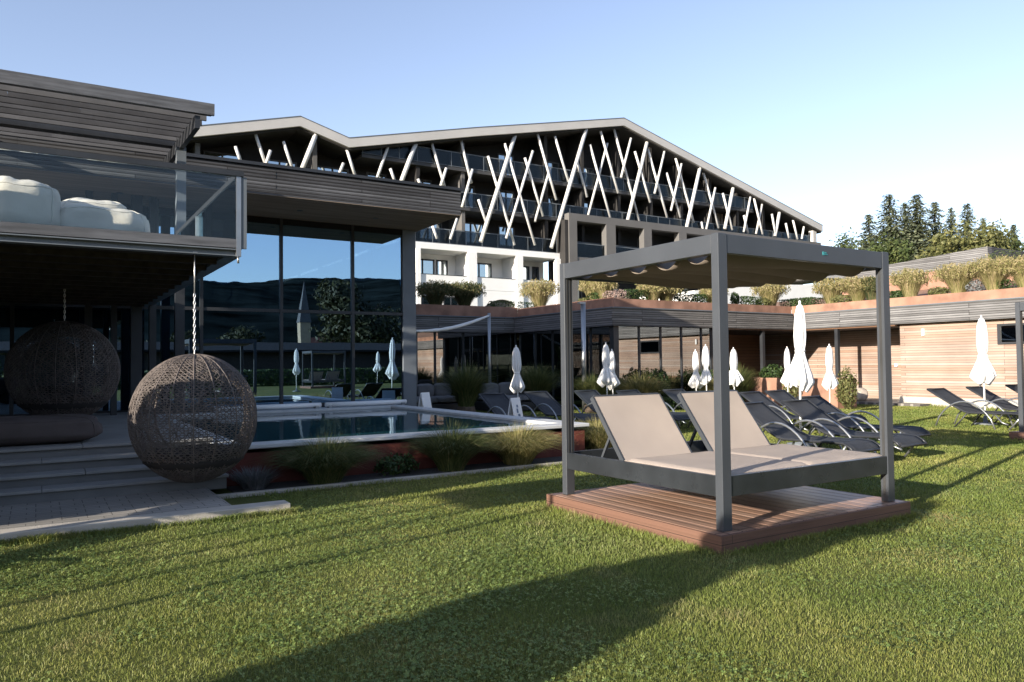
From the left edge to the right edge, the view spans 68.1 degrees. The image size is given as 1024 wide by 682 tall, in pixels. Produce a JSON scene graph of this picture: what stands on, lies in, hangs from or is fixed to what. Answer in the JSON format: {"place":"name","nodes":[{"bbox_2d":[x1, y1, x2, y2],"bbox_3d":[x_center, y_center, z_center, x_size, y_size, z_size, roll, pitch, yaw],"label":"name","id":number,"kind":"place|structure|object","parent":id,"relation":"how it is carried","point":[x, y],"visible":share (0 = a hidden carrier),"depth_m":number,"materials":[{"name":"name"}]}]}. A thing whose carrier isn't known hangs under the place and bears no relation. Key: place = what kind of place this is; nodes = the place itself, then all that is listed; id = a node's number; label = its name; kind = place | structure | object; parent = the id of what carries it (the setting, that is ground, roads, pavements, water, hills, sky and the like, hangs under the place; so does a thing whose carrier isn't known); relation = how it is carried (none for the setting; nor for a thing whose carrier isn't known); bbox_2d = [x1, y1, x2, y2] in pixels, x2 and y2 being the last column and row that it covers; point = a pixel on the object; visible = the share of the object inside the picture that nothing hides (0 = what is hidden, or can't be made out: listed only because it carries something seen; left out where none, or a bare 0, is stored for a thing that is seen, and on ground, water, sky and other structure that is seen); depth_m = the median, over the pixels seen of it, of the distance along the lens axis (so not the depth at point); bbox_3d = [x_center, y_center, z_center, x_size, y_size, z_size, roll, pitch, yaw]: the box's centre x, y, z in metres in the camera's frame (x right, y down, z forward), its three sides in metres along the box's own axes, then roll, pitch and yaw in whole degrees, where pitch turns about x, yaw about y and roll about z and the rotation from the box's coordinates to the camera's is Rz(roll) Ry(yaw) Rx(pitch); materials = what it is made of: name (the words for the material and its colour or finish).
{"place":"outdoors","nodes":[
{"label":"outdoors","id":0,"kind":"place"},
{"bbox_2d":[0,412,228,495],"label":"stone floor","id":1,"kind":"structure","parent":0,"point":[115,431],"depth_m":8.38,"materials":[{"name":"stone"}]},
{"bbox_2d":[0,414,102,445],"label":"lounge cushion","id":2,"kind":"object","parent":1,"relation":"on","point":[40,429],"visible":1,"depth_m":8.70,"materials":[{"name":"fabric"}]},
{"bbox_2d":[0,487,230,528],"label":"path","id":3,"kind":"structure","parent":0,"point":[43,513],"depth_m":7.37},
{"bbox_2d":[0,441,226,505],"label":"stone steps","id":4,"kind":"structure","parent":3,"relation":"on","point":[217,483],"depth_m":8.25,"materials":[{"name":"stone"}]},
{"bbox_2d":[174,408,534,441],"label":"pool water","id":5,"kind":"structure","parent":0,"point":[284,426],"depth_m":12.90,"materials":[{"name":"teal liquid"}]},
{"bbox_2d":[0,403,1023,681],"bbox_3d":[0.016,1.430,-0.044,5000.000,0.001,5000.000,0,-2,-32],"label":"lawn","id":6,"kind":"structure","parent":0,"point":[800,631],"depth_m":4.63,"materials":[{"name":"plant"}]},
{"bbox_2d":[0,69,246,414],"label":"roof terrace","id":7,"kind":"structure","parent":6,"relation":"on","point":[88,268],"depth_m":10.37,"materials":[{"name":"wood"}]},
{"bbox_2d":[0,176,60,225],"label":"beanbag","id":8,"kind":"object","parent":7,"relation":"on","point":[29,201],"visible":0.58,"depth_m":7.56,"materials":[{"name":"fabric"}]},
{"bbox_2d":[3,289,120,414],"bbox_3d":[-6.576,0.161,11.132,1.489,2.058,1.328,0,-2,-32],"label":"hanging chair","id":9,"kind":"object","parent":7,"relation":"hanging from","point":[32,403],"visible":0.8,"depth_m":10.72,"materials":[{"name":"wicker"}]},
{"bbox_2d":[59,197,150,232],"bbox_3d":[-4.595,-1.327,8.445,0.985,0.563,0.911,0,-2,-32],"label":"beanbag","id":10,"kind":"object","parent":7,"relation":"on","point":[92,213],"visible":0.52,"depth_m":8.12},
{"bbox_2d":[127,252,256,482],"bbox_3d":[-3.347,0.273,8.002,1.270,2.440,1.187,0,-2,-32],"label":"hanging chair","id":11,"kind":"object","parent":7,"relation":"hanging from","point":[194,463],"visible":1,"depth_m":7.62,"materials":[{"name":"wicker"}]},
{"bbox_2d":[0,500,290,540],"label":"path edging","id":12,"kind":"object","parent":6,"relation":"on","point":[164,517],"visible":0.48,"depth_m":6.78,"materials":[{"name":"concrete"}]},
{"bbox_2d":[0,134,462,415],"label":"glass pavilion","id":13,"kind":"structure","parent":6,"relation":"on","point":[310,297],"depth_m":16.54,"materials":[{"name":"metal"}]},
{"bbox_2d":[156,404,588,486],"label":"swimming pool","id":14,"kind":"structure","parent":6,"relation":"on","point":[388,442],"depth_m":10.47,"materials":[{"name":"grey stone"}]},
{"bbox_2d":[213,403,321,411],"bbox_3d":[-5.197,1.421,16.232,2.250,0.124,0.160,0,-2,-32],"label":"roller tube","id":15,"kind":"object","parent":14,"relation":"on","point":[287,406],"visible":0.69,"depth_m":16.36,"materials":[{"name":"white metal"}]},
{"bbox_2d":[325,399,406,407],"bbox_3d":[-3.333,1.436,17.400,1.950,0.124,0.160,0,-2,-32],"label":"roller tube","id":16,"kind":"object","parent":14,"relation":"on","point":[361,403],"visible":1,"depth_m":17.32,"materials":[{"name":"white metal"}]},
{"bbox_2d":[216,462,560,498],"bbox_3d":[-0.997,1.764,9.629,5.240,0.145,0.080,0,-2,-32],"label":"bed edging","id":17,"kind":"object","parent":6,"relation":"on","point":[232,495],"visible":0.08,"depth_m":9.16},
{"bbox_2d":[226,456,561,492],"bbox_3d":[-0.674,1.793,10.280,6.000,0.120,0.640,0,-2,-32],"label":"planting bed","id":18,"kind":"object","parent":6,"relation":"on","point":[294,483],"depth_m":9.74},
{"bbox_2d":[225,464,284,489],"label":"lavender","id":19,"kind":"object","parent":18,"relation":"on","point":[251,480],"visible":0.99,"depth_m":8.72,"materials":[{"name":"plant"}]},
{"bbox_2d":[251,428,396,483],"bbox_3d":[-2.296,1.352,9.239,1.951,0.739,1.941,0,-2,-32],"label":"grass tuft","id":20,"kind":"object","parent":18,"relation":"on","point":[326,464],"visible":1,"depth_m":9.03,"materials":[{"name":"plant"}]},
{"bbox_2d":[372,452,419,475],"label":"bed perennials","id":21,"kind":"object","parent":18,"relation":"on","point":[389,464],"visible":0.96,"depth_m":9.73,"materials":[{"name":"green plant"}]},
{"bbox_2d":[399,415,504,471],"bbox_3d":[-0.825,1.358,10.174,1.706,0.750,1.747,0,-2,-32],"label":"grass tuft","id":22,"kind":"object","parent":18,"relation":"on","point":[450,452],"visible":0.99,"depth_m":9.98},
{"bbox_2d":[471,416,576,465],"bbox_3d":[0.090,1.380,10.754,1.937,0.722,1.974,0,-2,-32],"label":"grass tuft","id":23,"kind":"object","parent":18,"relation":"on","point":[520,447],"visible":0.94,"depth_m":10.52,"materials":[{"name":"green plant"}]},
{"bbox_2d":[418,392,431,407],"bbox_3d":[-2.008,1.588,17.499,0.340,0.800,0.320,-2,-2,29],"label":"pool sign","id":24,"kind":"object","parent":6,"relation":"on","point":[424,400],"visible":0.36,"depth_m":17.46,"materials":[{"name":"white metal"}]},
{"bbox_2d":[417,383,457,409],"bbox_3d":[-2.433,1.677,22.502,1.903,0.837,1.400,0,-2,-32],"label":"lounge bed","id":25,"kind":"object","parent":6,"relation":"on","point":[442,399],"visible":0.45,"depth_m":22.45,"materials":[{"name":"fabric"}]},
{"bbox_2d":[416,313,490,382],"bbox_3d":[-1.548,0.590,21.017,0.099,3.000,4.712,-1,-2,22],"label":"sail mast","id":26,"kind":"object","parent":6,"relation":"on","point":[466,324],"visible":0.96,"depth_m":22.53,"materials":[{"name":"metal"}]},
{"bbox_2d":[427,360,502,411],"bbox_3d":[-1.276,1.232,21.573,2.520,1.751,2.519,0,-2,-32],"label":"grass plant","id":27,"kind":"object","parent":6,"relation":"on","point":[464,388],"depth_m":21.31,"materials":[{"name":"green plant"}]},
{"bbox_2d":[475,382,538,410],"bbox_3d":[0.027,1.672,23.099,1.900,0.829,1.400,0,-2,-32],"label":"lounge bed","id":28,"kind":"object","parent":6,"relation":"on","point":[502,387],"visible":0.36,"depth_m":22.95,"materials":[{"name":"metal"}]},
{"bbox_2d":[0,462,1023,681],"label":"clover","id":29,"kind":"object","parent":6,"relation":"on","point":[415,661],"visible":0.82,"depth_m":4.64,"materials":[{"name":"green plant"}]},
{"bbox_2d":[508,397,522,416],"bbox_3d":[0.062,1.464,14.196,0.340,0.800,0.320,-2,-2,29],"label":"pool sign","id":30,"kind":"object","parent":6,"relation":"on","point":[515,408],"visible":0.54,"depth_m":14.15,"materials":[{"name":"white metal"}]},
{"bbox_2d":[478,393,553,419],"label":"sun lounger","id":31,"kind":"object","parent":6,"relation":"on","point":[496,403],"visible":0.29,"depth_m":16.22,"materials":[{"name":"fabric"}]},
{"bbox_2d":[510,345,524,396],"bbox_3d":[0.131,1.031,17.770,0.365,1.882,0.380,-3,-2,33],"label":"closed umbrella","id":32,"kind":"object","parent":6,"relation":"on","point":[517,385],"visible":0.84,"depth_m":17.70,"materials":[{"name":"white fabric"}]},
{"bbox_2d":[507,358,560,410],"bbox_3d":[0.769,1.303,23.205,2.441,1.663,2.441,0,-2,-32],"label":"grass plant","id":33,"kind":"object","parent":6,"relation":"on","point":[535,380],"depth_m":22.91,"materials":[{"name":"green plant"}]},
{"bbox_2d":[524,391,598,422],"bbox_3d":[1.089,1.528,16.555,0.724,0.815,2.018,1,-2,-34],"label":"sun lounger","id":34,"kind":"object","parent":6,"relation":"on","point":[546,403],"visible":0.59,"depth_m":16.89,"materials":[{"name":"fabric"}]},
{"bbox_2d":[577,302,586,410],"bbox_3d":[2.050,0.471,22.051,0.238,3.220,0.140,0,-2,-32],"label":"sail mast","id":35,"kind":"object","parent":6,"relation":"on","point":[583,333],"visible":0.74,"depth_m":22.04,"materials":[{"name":"metal"}]},
{"bbox_2d":[558,412,612,449],"bbox_3d":[1.399,1.450,12.270,1.992,0.685,1.943,0,-2,-32],"label":"grass tuft","id":36,"kind":"object","parent":6,"relation":"on","point":[596,438],"visible":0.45,"depth_m":12.04,"materials":[{"name":"green plant"}]},
{"bbox_2d":[574,390,601,423],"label":"sun lounger","id":37,"kind":"object","parent":6,"relation":"on","point":[584,396],"visible":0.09,"depth_m":17.54,"materials":[{"name":"fabric"}]},
{"bbox_2d":[573,369,620,413],"bbox_3d":[2.345,1.363,21.781,1.901,1.422,1.953,0,-2,-32],"label":"grass plant","id":38,"kind":"object","parent":6,"relation":"on","point":[590,384],"depth_m":21.53,"materials":[{"name":"green plant"}]},
{"bbox_2d":[597,342,615,394],"bbox_3d":[2.563,1.030,20.456,0.551,1.993,0.527,-2,-1,17],"label":"closed umbrella","id":39,"kind":"object","parent":6,"relation":"on","point":[606,377],"visible":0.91,"depth_m":20.38,"materials":[{"name":"white fabric"}]},
{"bbox_2d":[607,349,619,393],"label":"closed umbrella","id":40,"kind":"object","parent":6,"relation":"on","point":[612,366],"visible":0.59,"depth_m":21.30,"materials":[{"name":"white fabric"}]},
{"bbox_2d":[610,366,673,393],"bbox_3d":[3.858,1.402,22.619,2.553,1.360,2.551,0,-2,-32],"label":"grass mound","id":41,"kind":"object","parent":6,"relation":"on","point":[644,385],"depth_m":22.28,"materials":[{"name":"green plant"}]},
{"bbox_2d":[615,390,691,428],"bbox_3d":[3.155,1.508,16.670,0.724,0.815,2.018,0,-2,-30],"label":"sun lounger","id":42,"kind":"object","parent":6,"relation":"on","point":[679,416],"visible":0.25,"depth_m":16.30,"materials":[{"name":"fabric"}]},
{"bbox_2d":[647,367,670,401],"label":"shrub","id":43,"kind":"object","parent":6,"relation":"on","point":[659,374],"visible":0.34,"depth_m":23.03,"materials":[{"name":"green plant"}]},
{"bbox_2d":[662,389,690,425],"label":"sun lounger","id":44,"kind":"object","parent":6,"relation":"on","point":[672,394],"visible":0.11,"depth_m":17.53,"materials":[{"name":"fabric"}]},
{"bbox_2d":[688,349,703,390],"bbox_3d":[5.394,1.145,22.235,0.448,1.808,0.413,-2,-2,20],"label":"closed umbrella","id":45,"kind":"object","parent":6,"relation":"on","point":[695,382],"visible":0.84,"depth_m":22.20,"materials":[{"name":"white fabric"}]},
{"bbox_2d":[700,344,711,390],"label":"closed umbrella","id":46,"kind":"object","parent":6,"relation":"on","point":[706,377],"visible":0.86,"depth_m":21.69,"materials":[{"name":"white fabric"}]},
{"bbox_2d":[416,287,1023,407],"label":"wing","id":47,"kind":"structure","parent":6,"relation":"on","point":[933,341],"depth_m":24.75,"materials":[{"name":"wood"}]},
{"bbox_2d":[997,323,1023,343],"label":"window","id":48,"kind":"structure","parent":47,"relation":"in","point":[1006,333],"depth_m":21.42,"materials":[{"name":"metal"}]},
{"bbox_2d":[547,232,910,554],"bbox_3d":[1.979,0.418,7.262,2.468,2.425,2.275,0,-2,-32],"label":"cabana","id":49,"kind":"object","parent":6,"relation":"on","point":[733,478],"visible":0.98,"depth_m":6.83,"materials":[{"name":"grey metal"}]},
{"bbox_2d":[729,347,743,389],"bbox_3d":[6.383,1.102,21.794,0.527,1.845,0.551,-1,-1,1],"label":"closed umbrella","id":50,"kind":"object","parent":6,"relation":"on","point":[736,378],"visible":0.82,"depth_m":21.70,"materials":[{"name":"white fabric"}]},
{"bbox_2d":[729,364,763,401],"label":"shrub","id":51,"kind":"object","parent":6,"relation":"on","point":[746,383],"visible":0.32,"depth_m":24.31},
{"bbox_2d":[739,391,820,434],"bbox_3d":[5.488,1.430,14.948,0.724,0.815,2.018,0,-2,-32],"label":"sun lounger","id":52,"kind":"object","parent":6,"relation":"on","point":[755,396],"visible":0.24,"depth_m":15.52,"materials":[{"name":"metal"}]},
{"bbox_2d":[780,347,793,411],"bbox_3d":[7.802,1.075,21.441,0.392,1.845,0.394,-1,-1,-8],"label":"closed umbrella","id":53,"kind":"object","parent":6,"relation":"on","point":[783,380],"visible":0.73,"depth_m":21.39,"materials":[{"name":"white fabric"}]},
{"bbox_2d":[785,300,814,446],"bbox_3d":[4.875,0.538,12.842,0.477,2.460,0.474,0,-2,22],"label":"closed umbrella","id":54,"kind":"object","parent":6,"relation":"on","point":[799,373],"visible":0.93,"depth_m":12.78,"materials":[{"name":"white fabric"}]},
{"bbox_2d":[745,377,856,408],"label":"planter wall","id":55,"kind":"structure","parent":6,"relation":"on","point":[817,388],"depth_m":22.97,"materials":[{"name":"concrete"}]},
{"bbox_2d":[759,364,783,377],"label":"shrub","id":56,"kind":"object","parent":55,"relation":"in","point":[774,373],"visible":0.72,"depth_m":24.74,"materials":[{"name":"green plant"}]},
{"bbox_2d":[745,401,879,451],"bbox_3d":[4.176,1.319,10.823,0.724,0.815,2.018,0,-2,-31],"label":"sun lounger","id":57,"kind":"object","parent":6,"relation":"on","point":[771,421],"visible":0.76,"depth_m":10.96,"materials":[{"name":"metal"}]},
{"bbox_2d":[764,390,867,429],"bbox_3d":[6.202,1.441,15.572,0.724,0.815,2.018,0,-2,-30],"label":"sun lounger","id":58,"kind":"object","parent":6,"relation":"on","point":[778,396],"visible":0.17,"depth_m":16.23,"materials":[{"name":"fabric"}]},
{"bbox_2d":[822,344,838,402],"bbox_3d":[8.289,1.006,19.737,0.413,1.870,0.448,0,-1,-2],"label":"closed umbrella","id":59,"kind":"object","parent":6,"relation":"on","point":[829,381],"visible":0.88,"depth_m":19.68,"materials":[{"name":"white fabric"}]},
{"bbox_2d":[834,365,858,408],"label":"shrub","id":60,"kind":"object","parent":6,"relation":"on","point":[851,379],"visible":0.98,"depth_m":21.97,"materials":[{"name":"green plant"}]},
{"bbox_2d":[781,399,927,456],"bbox_3d":[5.092,1.327,11.420,0.724,0.815,2.018,0,-2,-30],"label":"sun lounger","id":61,"kind":"object","parent":6,"relation":"on","point":[804,409],"visible":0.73,"depth_m":11.63,"materials":[{"name":"metal"}]},
{"bbox_2d":[796,395,930,447],"bbox_3d":[5.833,1.357,12.687,0.724,0.815,2.018,0,-2,-33],"label":"sun lounger","id":62,"kind":"object","parent":6,"relation":"on","point":[830,409],"visible":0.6,"depth_m":12.88,"materials":[{"name":"metal"}]},
{"bbox_2d":[926,388,1018,430],"bbox_3d":[9.745,1.404,15.668,0.724,0.815,2.018,0,-2,-30],"label":"sun lounger","id":63,"kind":"object","parent":6,"relation":"on","point":[954,400],"visible":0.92,"depth_m":15.96,"materials":[{"name":"fabric"}]},
{"bbox_2d":[969,315,996,425],"bbox_3d":[10.225,0.625,16.437,0.526,2.386,0.485,-1,-3,12],"label":"closed umbrella","id":64,"kind":"object","parent":6,"relation":"on","point":[983,372],"visible":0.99,"depth_m":16.39,"materials":[{"name":"white fabric"}]},
{"bbox_2d":[966,386,1017,422],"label":"sun lounger","id":65,"kind":"object","parent":6,"relation":"on","point":[1004,404],"visible":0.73,"depth_m":16.97,"materials":[{"name":"fabric"}]},
{"bbox_2d":[1009,302,1023,439],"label":"cabana","id":66,"kind":"object","parent":6,"relation":"on","point":[1019,309],"visible":0.94,"depth_m":13.40,"materials":[{"name":"grey metal"}]},
{"bbox_2d":[0,0,1023,284],"label":"sky","id":67,"kind":"structure","parent":0,"point":[827,109],"materials":[{"name":"blue"}]},
{"bbox_2d":[507,281,1017,337],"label":"roof garden ground","id":68,"kind":"structure","parent":0,"point":[922,292],"depth_m":28.38,"materials":[{"name":"soil"}]},
{"bbox_2d":[416,279,456,304],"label":"grass clump","id":69,"kind":"object","parent":68,"relation":"on","point":[436,293],"visible":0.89,"depth_m":26.30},
{"bbox_2d":[448,279,486,305],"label":"grass clump","id":70,"kind":"object","parent":68,"relation":"on","point":[467,293],"visible":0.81,"depth_m":26.91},
{"bbox_2d":[518,278,559,306],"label":"grass clump","id":71,"kind":"object","parent":68,"relation":"on","point":[539,294],"visible":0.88,"depth_m":28.67,"materials":[{"name":"plant"}]},
{"bbox_2d":[577,281,596,299],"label":"grass clump","id":72,"kind":"object","parent":68,"relation":"on","point":[586,286],"visible":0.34,"depth_m":24.82,"materials":[{"name":"plant"}]},
{"bbox_2d":[590,281,619,298],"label":"grass clump","id":73,"kind":"object","parent":68,"relation":"on","point":[601,288],"visible":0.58,"depth_m":24.23,"materials":[{"name":"plant"}]},
{"bbox_2d":[619,288,648,299],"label":"clipped hedge","id":74,"kind":"object","parent":68,"relation":"on","point":[632,294],"visible":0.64,"depth_m":24.10,"materials":[{"name":"green plant"}]},
{"bbox_2d":[634,284,670,299],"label":"grass clump","id":75,"kind":"object","parent":68,"relation":"on","point":[654,292],"visible":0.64,"depth_m":24.35,"materials":[{"name":"plant"}]},
{"bbox_2d":[659,287,681,300],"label":"grass clump","id":76,"kind":"object","parent":68,"relation":"on","point":[668,294],"visible":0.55,"depth_m":24.67,"materials":[{"name":"plant"}]},
{"bbox_2d":[749,284,790,305],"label":"grass clump","id":77,"kind":"object","parent":68,"relation":"on","point":[772,292],"visible":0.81,"depth_m":27.45,"materials":[{"name":"plant"}]},
{"bbox_2d":[812,277,846,303],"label":"grass clump","id":78,"kind":"object","parent":68,"relation":"on","point":[827,289],"visible":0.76,"depth_m":26.58,"materials":[{"name":"plant"}]},
{"bbox_2d":[837,275,875,300],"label":"grass clump","id":79,"kind":"object","parent":68,"relation":"on","point":[851,284],"visible":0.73,"depth_m":25.74,"materials":[{"name":"plant"}]},
{"bbox_2d":[857,275,875,299],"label":"grass clump","id":80,"kind":"object","parent":68,"relation":"on","point":[869,292],"visible":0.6,"depth_m":25.32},
{"bbox_2d":[889,267,932,296],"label":"grass clump","id":81,"kind":"object","parent":68,"relation":"on","point":[908,281],"visible":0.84,"depth_m":24.18,"materials":[{"name":"plant"}]},
{"bbox_2d":[842,246,1023,296],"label":"pavilion","id":82,"kind":"structure","parent":68,"relation":"on","point":[931,263],"depth_m":29.41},
{"bbox_2d":[931,261,981,292],"bbox_3d":[13.646,-1.907,23.176,1.572,1.049,1.539,0,-2,-32],"label":"grass clump","id":83,"kind":"object","parent":68,"relation":"on","point":[955,278],"visible":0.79,"depth_m":22.95,"materials":[{"name":"plant"}]},
{"bbox_2d":[965,278,985,291],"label":"shrub","id":84,"kind":"object","parent":68,"relation":"on","point":[977,287],"visible":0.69,"depth_m":22.72,"materials":[{"name":"plant"}]},
{"bbox_2d":[964,254,1022,289],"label":"grass clump","id":85,"kind":"object","parent":68,"relation":"on","point":[990,274],"visible":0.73,"depth_m":22.09,"materials":[{"name":"plant"}]},
{"bbox_2d":[999,254,1023,287],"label":"grass clump","id":86,"kind":"object","parent":68,"relation":"on","point":[1018,269],"visible":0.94,"depth_m":21.49,"materials":[{"name":"plant"}]},
{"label":"hillside","id":87,"kind":"structure","parent":0,"visible":0},
{"bbox_2d":[185,116,822,339],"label":"apartment hotel","id":88,"kind":"structure","parent":87,"relation":"on","point":[534,197],"depth_m":59.07,"materials":[{"name":"white concrete"}]},
{"bbox_2d":[421,259,434,273],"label":"window","id":89,"kind":"structure","parent":88,"relation":"in","point":[427,265],"depth_m":55.66,"materials":[{"name":"glass"}]},
{"bbox_2d":[436,260,447,274],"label":"window","id":90,"kind":"structure","parent":88,"relation":"in","point":[441,265],"depth_m":56.26,"materials":[{"name":"glass"}]},
{"bbox_2d":[477,263,491,276],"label":"window","id":91,"kind":"structure","parent":88,"relation":"in","point":[483,269],"depth_m":58.22,"materials":[{"name":"glass"}]},
{"bbox_2d":[640,275,842,313],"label":"white annex","id":92,"kind":"object","parent":87,"relation":"on","point":[798,290],"visible":0.13,"depth_m":61.72,"materials":[{"name":"paint"}]},
{"bbox_2d":[828,227,856,248],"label":"leafy tree","id":93,"kind":"object","parent":87,"relation":"on","point":[845,242],"visible":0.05,"depth_m":87.75,"materials":[{"name":"green plant"}]},
{"bbox_2d":[856,214,882,249],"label":"spruce tree","id":94,"kind":"object","parent":87,"relation":"on","point":[867,223],"visible":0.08,"depth_m":78.25,"materials":[{"name":"green plant"}]},
{"bbox_2d":[860,231,915,264],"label":"leafy tree","id":95,"kind":"object","parent":87,"relation":"on","point":[897,255],"visible":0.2,"depth_m":69.66,"materials":[{"name":"green plant"}]},
{"bbox_2d":[865,194,914,260],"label":"spruce tree","id":96,"kind":"object","parent":87,"relation":"on","point":[889,221],"visible":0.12,"depth_m":76.14,"materials":[{"name":"green plant"}]},
{"bbox_2d":[895,202,912,242],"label":"spruce tree","id":97,"kind":"object","parent":87,"relation":"on","point":[904,207],"visible":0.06,"depth_m":84.32,"materials":[{"name":"green plant"}]},
{"bbox_2d":[893,194,936,260],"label":"spruce tree","id":98,"kind":"object","parent":87,"relation":"on","point":[916,230],"visible":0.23,"depth_m":75.00,"materials":[{"name":"green plant"}]},
{"bbox_2d":[915,229,957,258],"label":"leafy tree","id":99,"kind":"object","parent":87,"relation":"on","point":[943,241],"visible":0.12,"depth_m":65.66,"materials":[{"name":"green plant"}]},
{"bbox_2d":[923,202,950,252],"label":"spruce tree","id":100,"kind":"object","parent":87,"relation":"on","point":[933,212],"visible":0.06,"depth_m":79.28,"materials":[{"name":"green plant"}]},
{"bbox_2d":[921,229,978,257],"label":"leafy tree","id":101,"kind":"object","parent":87,"relation":"on","point":[960,246],"visible":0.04,"depth_m":68.37,"materials":[{"name":"green plant"}]},
{"bbox_2d":[942,207,959,245],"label":"spruce tree","id":102,"kind":"object","parent":87,"relation":"on","point":[951,217],"visible":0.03,"depth_m":83.33,"materials":[{"name":"green plant"}]},
{"bbox_2d":[955,203,978,249],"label":"spruce tree","id":103,"kind":"object","parent":87,"relation":"on","point":[969,215],"visible":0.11,"depth_m":80.27,"materials":[{"name":"green plant"}]},
{"bbox_2d":[939,215,1020,251],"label":"leafy tree","id":104,"kind":"object","parent":87,"relation":"on","point":[990,238],"visible":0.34,"depth_m":66.58,"materials":[{"name":"green plant"}]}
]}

